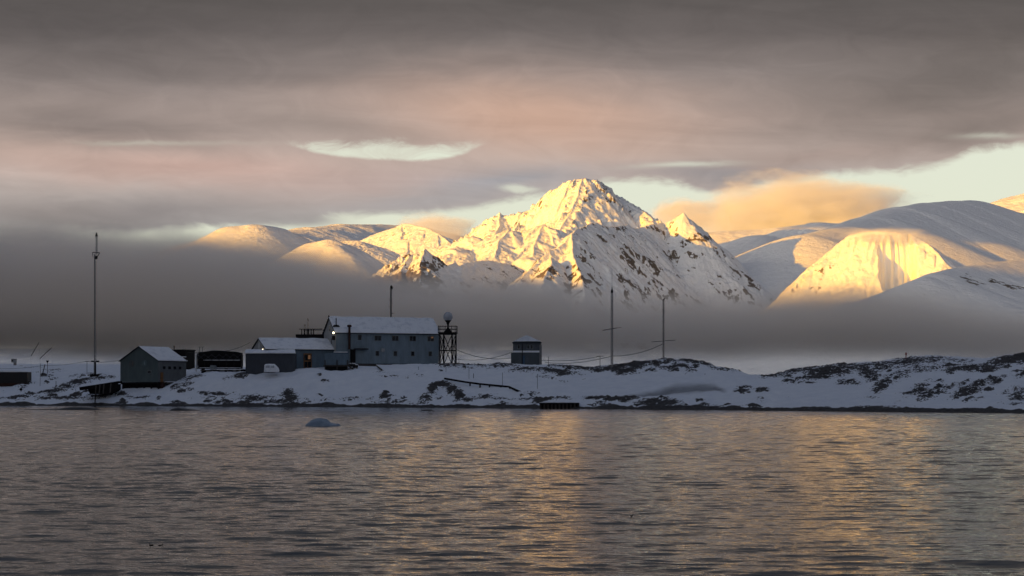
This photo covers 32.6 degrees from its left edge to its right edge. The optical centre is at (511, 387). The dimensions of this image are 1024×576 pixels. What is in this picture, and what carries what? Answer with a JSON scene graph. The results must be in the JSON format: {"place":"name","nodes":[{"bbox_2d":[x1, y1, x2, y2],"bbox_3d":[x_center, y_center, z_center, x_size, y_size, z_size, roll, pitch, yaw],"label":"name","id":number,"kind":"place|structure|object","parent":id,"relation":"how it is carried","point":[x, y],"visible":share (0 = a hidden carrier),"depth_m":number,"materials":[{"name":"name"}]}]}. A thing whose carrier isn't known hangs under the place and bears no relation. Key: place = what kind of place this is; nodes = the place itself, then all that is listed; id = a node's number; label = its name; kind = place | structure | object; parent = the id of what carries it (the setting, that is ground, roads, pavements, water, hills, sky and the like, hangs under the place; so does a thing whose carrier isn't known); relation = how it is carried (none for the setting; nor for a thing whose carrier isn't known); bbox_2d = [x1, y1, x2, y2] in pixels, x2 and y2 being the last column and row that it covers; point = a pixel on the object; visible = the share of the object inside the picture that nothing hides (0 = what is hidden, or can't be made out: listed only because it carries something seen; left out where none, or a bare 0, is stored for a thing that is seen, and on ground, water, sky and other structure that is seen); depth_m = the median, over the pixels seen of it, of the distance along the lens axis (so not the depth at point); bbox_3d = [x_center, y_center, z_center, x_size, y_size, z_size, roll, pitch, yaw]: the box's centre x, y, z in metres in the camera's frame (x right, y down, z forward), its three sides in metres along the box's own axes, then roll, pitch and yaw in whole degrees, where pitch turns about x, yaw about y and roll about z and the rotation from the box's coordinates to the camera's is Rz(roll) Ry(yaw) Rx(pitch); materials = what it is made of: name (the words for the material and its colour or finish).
{"place":"outdoors","nodes":[
{"label":"outdoors","id":0,"kind":"place"},
{"bbox_2d":[54,224,311,349],"bbox_3d":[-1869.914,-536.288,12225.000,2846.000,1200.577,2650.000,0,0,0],"label":"mountain","id":1,"kind":"structure","parent":0,"point":[150,306],"depth_m":11543.22,"materials":[{"name":"white snow"}]},
{"bbox_2d":[150,239,384,349],"bbox_3d":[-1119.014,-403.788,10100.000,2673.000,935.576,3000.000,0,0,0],"label":"mountain","id":2,"kind":"structure","parent":0,"point":[312,285],"depth_m":9764.21,"materials":[{"name":"white snow"}]},
{"bbox_2d":[92,224,461,303],"bbox_3d":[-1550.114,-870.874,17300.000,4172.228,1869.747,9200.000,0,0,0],"label":"mountain","id":3,"kind":"structure","parent":0,"point":[348,232],"depth_m":16700.99,"materials":[{"name":"white snow"}]},
{"bbox_2d":[0,347,720,366],"bbox_3d":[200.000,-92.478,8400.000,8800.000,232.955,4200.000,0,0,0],"label":"glacier","id":4,"kind":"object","parent":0,"point":[107,356],"visible":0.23,"depth_m":8268.59,"materials":[{"name":"white snow"}]},
{"bbox_2d":[341,240,399,264],"bbox_3d":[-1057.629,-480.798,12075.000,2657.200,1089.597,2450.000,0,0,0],"label":"mountain","id":5,"kind":"structure","parent":0,"point":[384,256],"depth_m":12019.57,"materials":[{"name":"white snow"}]},
{"bbox_2d":[314,248,451,333],"bbox_3d":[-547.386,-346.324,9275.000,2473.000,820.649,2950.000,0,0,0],"label":"mountain","id":6,"kind":"structure","parent":0,"point":[415,280],"depth_m":9176.39,"materials":[{"name":"white snow"}]},
{"bbox_2d":[361,224,452,256],"bbox_3d":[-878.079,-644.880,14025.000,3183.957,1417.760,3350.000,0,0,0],"label":"mountain","id":7,"kind":"structure","parent":0,"point":[402,240],"depth_m":13949.67,"materials":[{"name":"white snow"}]},
{"bbox_2d":[388,260,524,355],"bbox_3d":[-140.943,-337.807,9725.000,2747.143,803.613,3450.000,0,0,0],"label":"mountain","id":8,"kind":"structure","parent":0,"point":[475,289],"depth_m":9201.37,"materials":[{"name":"white snow"}]},
{"bbox_2d":[431,224,567,270],"bbox_3d":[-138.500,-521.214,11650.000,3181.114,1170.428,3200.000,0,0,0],"label":"mountain","id":9,"kind":"structure","parent":0,"point":[524,250],"depth_m":11574.39,"materials":[{"name":"white snow"}]},
{"bbox_2d":[0,406,1023,575],"bbox_3d":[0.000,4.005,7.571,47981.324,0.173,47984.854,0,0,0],"label":"water","id":10,"kind":"structure","parent":0,"point":[261,491],"depth_m":66.56,"materials":[{"name":"black liquid"}]},
{"bbox_2d":[23,407,100,409],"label":"skerry","id":11,"kind":"structure","parent":10,"relation":"in","point":[77,408],"depth_m":313.08,"materials":[{"name":"grey stone"}]},
{"bbox_2d":[169,407,198,410],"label":"skerry","id":12,"kind":"structure","parent":10,"relation":"in","point":[179,409],"depth_m":303.31,"materials":[{"name":"grey stone"}]},
{"bbox_2d":[305,418,340,425],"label":"ice floe","id":13,"kind":"object","parent":10,"relation":"on","point":[319,422],"visible":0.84,"depth_m":180.94,"materials":[{"name":"white ice"}]},
{"bbox_2d":[539,402,578,408],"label":"landing stage","id":14,"kind":"object","parent":10,"relation":"in","point":[557,405],"visible":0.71,"depth_m":330.60,"materials":[{"name":"brown wood"}]},
{"bbox_2d":[0,352,1023,412],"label":"snowy shore","id":15,"kind":"structure","parent":0,"point":[944,384],"depth_m":352.97,"materials":[{"name":"white snow"}]},
{"bbox_2d":[11,359,16,364],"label":"white cabin","id":16,"kind":"object","parent":15,"relation":"on","point":[14,361],"visible":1,"depth_m":470.00,"materials":[{"name":"metal"}]},
{"bbox_2d":[0,370,30,386],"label":"container hut","id":17,"kind":"object","parent":15,"relation":"on","point":[10,378],"visible":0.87,"depth_m":412.02,"materials":[{"name":"metal"}]},
{"bbox_2d":[90,232,99,376],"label":"lattice mast","id":18,"kind":"object","parent":15,"relation":"on","point":[94,361],"visible":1,"depth_m":417.93,"materials":[{"name":"metal"}]},
{"bbox_2d":[79,381,121,402],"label":"slipway","id":19,"kind":"structure","parent":15,"relation":"on","point":[108,388],"depth_m":386.80,"materials":[{"name":"brown wood"}]},
{"bbox_2d":[118,346,187,388],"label":"boathouse","id":20,"kind":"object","parent":15,"relation":"on","point":[150,367],"visible":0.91,"depth_m":392.58,"materials":[{"name":"paint"}]},
{"bbox_2d":[160,372,162,381],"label":"door","id":21,"kind":"structure","parent":20,"relation":"in","point":[161,373],"depth_m":390.71,"materials":[{"name":"orange paint"}]},
{"bbox_2d":[172,346,195,369],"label":"storage building","id":22,"kind":"structure","parent":15,"relation":"on","point":[189,357],"depth_m":425.33,"materials":[{"name":"metal"}]},
{"bbox_2d":[196,350,242,371],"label":"building","id":23,"kind":"structure","parent":15,"relation":"on","point":[222,360],"depth_m":400.40,"materials":[{"name":"metal"}]},
{"bbox_2d":[200,369,240,372],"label":"timber deck","id":24,"kind":"structure","parent":15,"relation":"on","point":[219,370],"depth_m":396.55,"materials":[{"name":"brown wood"}]},
{"bbox_2d":[264,364,278,371],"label":"snowed in vehicle","id":25,"kind":"object","parent":15,"relation":"on","point":[271,368],"visible":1,"depth_m":380.52,"materials":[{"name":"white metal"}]},
{"bbox_2d":[245,337,333,374],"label":"long building","id":26,"kind":"structure","parent":15,"relation":"on","point":[285,355],"depth_m":388.87,"materials":[{"name":"white paint"}]},
{"bbox_2d":[303,353,311,367],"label":"door","id":27,"kind":"structure","parent":26,"relation":"in","point":[307,357],"depth_m":390.24,"materials":[{"name":"orange paint"}]},
{"bbox_2d":[296,329,323,337],"bbox_3d":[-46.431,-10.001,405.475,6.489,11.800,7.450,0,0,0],"label":"roof terrace","id":28,"kind":"structure","parent":26,"relation":"on","point":[307,335],"depth_m":401.75,"materials":[{"name":"metal"}]},
{"bbox_2d":[323,352,357,370],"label":"shed","id":29,"kind":"structure","parent":15,"relation":"on","point":[338,361],"depth_m":386.12,"materials":[{"name":"metal"}]},
{"bbox_2d":[359,364,381,370],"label":"boardwalk","id":30,"kind":"structure","parent":15,"relation":"on","point":[370,365],"depth_m":383.28,"materials":[{"name":"brown wood"}]},
{"bbox_2d":[322,315,439,364],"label":"building","id":31,"kind":"structure","parent":15,"relation":"on","point":[383,340],"depth_m":397.28,"materials":[{"name":"paint"}]},
{"bbox_2d":[350,349,355,362],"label":"side door","id":32,"kind":"structure","parent":31,"relation":"in","point":[352,351],"depth_m":392.63,"materials":[{"name":"black wood"}]},
{"bbox_2d":[374,335,380,340],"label":"window","id":33,"kind":"structure","parent":31,"relation":"in","point":[376,337],"depth_m":395.80,"materials":[{"name":"glass"}]},
{"bbox_2d":[392,336,398,340],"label":"window","id":34,"kind":"structure","parent":31,"relation":"in","point":[394,338],"depth_m":397.45,"materials":[{"name":"glass"}]},
{"bbox_2d":[409,336,415,340],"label":"window","id":35,"kind":"structure","parent":31,"relation":"in","point":[411,338],"depth_m":399.10,"materials":[{"name":"glass"}]},
{"bbox_2d":[427,336,433,341],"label":"window","id":36,"kind":"structure","parent":31,"relation":"in","point":[429,338],"depth_m":400.76,"materials":[{"name":"glass"}]},
{"bbox_2d":[390,285,392,316],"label":"lattice mast","id":37,"kind":"object","parent":15,"relation":"on","point":[391,288],"visible":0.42,"depth_m":419.99,"materials":[{"name":"metal"}]},
{"bbox_2d":[438,312,457,362],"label":"radome tower","id":38,"kind":"structure","parent":15,"relation":"on","point":[447,317],"depth_m":390.34,"materials":[{"name":"black metal"}]},
{"bbox_2d":[444,378,533,396],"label":"pipe rail","id":39,"kind":"object","parent":15,"relation":"on","point":[500,386],"visible":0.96,"depth_m":358.40,"materials":[{"name":"black metal"}]},
{"bbox_2d":[511,335,541,364],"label":"lookout hut","id":40,"kind":"object","parent":15,"relation":"on","point":[527,349],"visible":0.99,"depth_m":386.00,"materials":[{"name":"paint"}]},
{"bbox_2d":[603,289,620,366],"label":"lattice mast","id":41,"kind":"object","parent":15,"relation":"on","point":[612,327],"visible":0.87,"depth_m":367.94,"materials":[{"name":"metal"}]},
{"bbox_2d":[654,298,672,357],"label":"lattice mast","id":42,"kind":"object","parent":15,"relation":"on","point":[663,329],"visible":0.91,"depth_m":371.80,"materials":[{"name":"metal"}]},
{"bbox_2d":[0,0,1023,348],"label":"sky","id":43,"kind":"structure","parent":0,"point":[149,127],"materials":[{"name":"grey"}]},
{"bbox_2d":[452,178,661,242],"bbox_3d":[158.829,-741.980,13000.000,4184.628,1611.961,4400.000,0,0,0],"label":"mountain","id":44,"kind":"structure","parent":0,"point":[568,207],"depth_m":12834.59,"materials":[{"name":"white snow"}]},
{"bbox_2d":[488,213,776,350],"bbox_3d":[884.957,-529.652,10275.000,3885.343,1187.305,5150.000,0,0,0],"label":"mountain","id":45,"kind":"structure","parent":0,"point":[707,287],"depth_m":9757.41,"materials":[{"name":"white snow"}]},
{"bbox_2d":[708,222,838,256],"bbox_3d":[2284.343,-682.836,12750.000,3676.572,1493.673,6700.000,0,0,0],"label":"mountain","id":46,"kind":"structure","parent":0,"point":[736,243],"depth_m":14841.27,"materials":[{"name":"white snow"}]},
{"bbox_2d":[721,231,956,349],"bbox_3d":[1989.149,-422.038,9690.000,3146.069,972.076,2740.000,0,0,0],"label":"mountain","id":47,"kind":"structure","parent":0,"point":[856,267],"depth_m":9915.84,"materials":[{"name":"white snow"}]},
{"bbox_2d":[695,259,1023,374],"bbox_3d":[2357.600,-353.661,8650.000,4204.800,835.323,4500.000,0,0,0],"label":"mountain","id":48,"kind":"structure","parent":0,"point":[975,310],"depth_m":7454.50,"materials":[{"name":"white snow"}]},
{"bbox_2d":[735,200,1023,297],"bbox_3d":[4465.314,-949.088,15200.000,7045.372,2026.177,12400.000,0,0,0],"label":"mountain","id":49,"kind":"structure","parent":0,"point":[964,233],"depth_m":13330.83,"materials":[{"name":"white snow"}]},
{"bbox_2d":[991,194,1023,212],"bbox_3d":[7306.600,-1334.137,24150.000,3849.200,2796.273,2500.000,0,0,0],"label":"mountain","id":50,"kind":"structure","parent":0,"point":[1015,203],"depth_m":23850.97,"materials":[{"name":"white snow"}]}
]}

